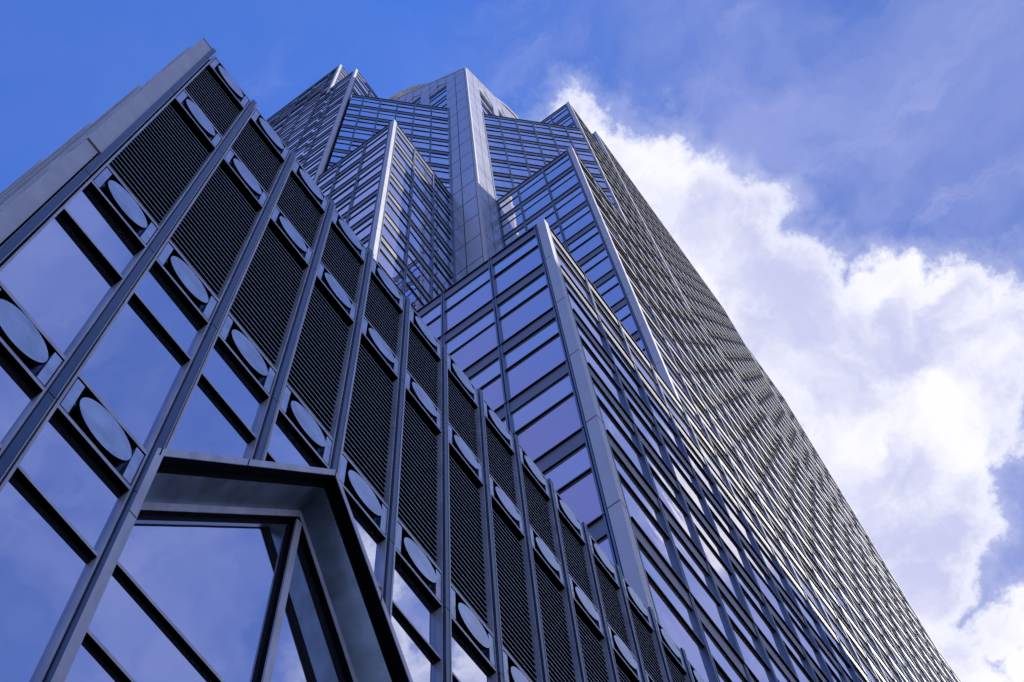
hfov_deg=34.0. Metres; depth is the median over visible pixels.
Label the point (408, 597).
window
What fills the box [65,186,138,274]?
window
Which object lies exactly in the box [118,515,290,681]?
portal window
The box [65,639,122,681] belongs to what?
portal window
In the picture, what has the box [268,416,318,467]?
window
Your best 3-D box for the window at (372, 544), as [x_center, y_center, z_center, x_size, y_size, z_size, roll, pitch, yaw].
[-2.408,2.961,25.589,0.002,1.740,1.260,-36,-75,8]
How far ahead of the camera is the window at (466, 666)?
26.65 m
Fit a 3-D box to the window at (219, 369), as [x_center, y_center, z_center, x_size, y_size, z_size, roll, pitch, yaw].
[-4.153,0.694,24.827,0.007,1.740,1.260,-35,-75,8]
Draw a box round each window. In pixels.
[0,214,115,354]
[0,354,36,444]
[0,475,91,681]
[19,415,122,550]
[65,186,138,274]
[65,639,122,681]
[80,298,185,447]
[88,570,212,681]
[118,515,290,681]
[135,266,202,354]
[169,379,251,457]
[203,342,263,432]
[268,72,956,681]
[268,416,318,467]
[271,539,345,681]
[349,504,380,581]
[391,609,436,681]
[393,560,435,650]
[452,629,491,681]
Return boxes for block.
[0,38,704,681]
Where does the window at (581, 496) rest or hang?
in the office tower
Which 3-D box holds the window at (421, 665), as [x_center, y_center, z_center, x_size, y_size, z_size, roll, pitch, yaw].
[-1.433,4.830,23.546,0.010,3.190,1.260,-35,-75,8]
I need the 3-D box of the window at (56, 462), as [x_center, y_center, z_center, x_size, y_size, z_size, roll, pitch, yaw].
[-4.741,1.513,17.991,0.002,1.740,1.260,-36,-75,8]
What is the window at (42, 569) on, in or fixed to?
in the block
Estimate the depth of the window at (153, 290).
24.55 m
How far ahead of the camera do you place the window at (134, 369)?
21.71 m
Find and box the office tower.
[266,64,959,681]
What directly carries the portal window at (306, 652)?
in the block
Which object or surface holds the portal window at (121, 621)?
in the block
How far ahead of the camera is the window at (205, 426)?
22.99 m
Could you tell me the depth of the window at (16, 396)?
18.07 m
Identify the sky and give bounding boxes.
[0,0,1023,681]
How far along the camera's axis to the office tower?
111.89 m
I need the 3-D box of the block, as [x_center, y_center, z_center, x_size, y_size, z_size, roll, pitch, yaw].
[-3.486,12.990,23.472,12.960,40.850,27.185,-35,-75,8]
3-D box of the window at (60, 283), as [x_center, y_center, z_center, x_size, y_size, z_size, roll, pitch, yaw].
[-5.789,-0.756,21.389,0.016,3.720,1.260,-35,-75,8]
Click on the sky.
(844, 178)

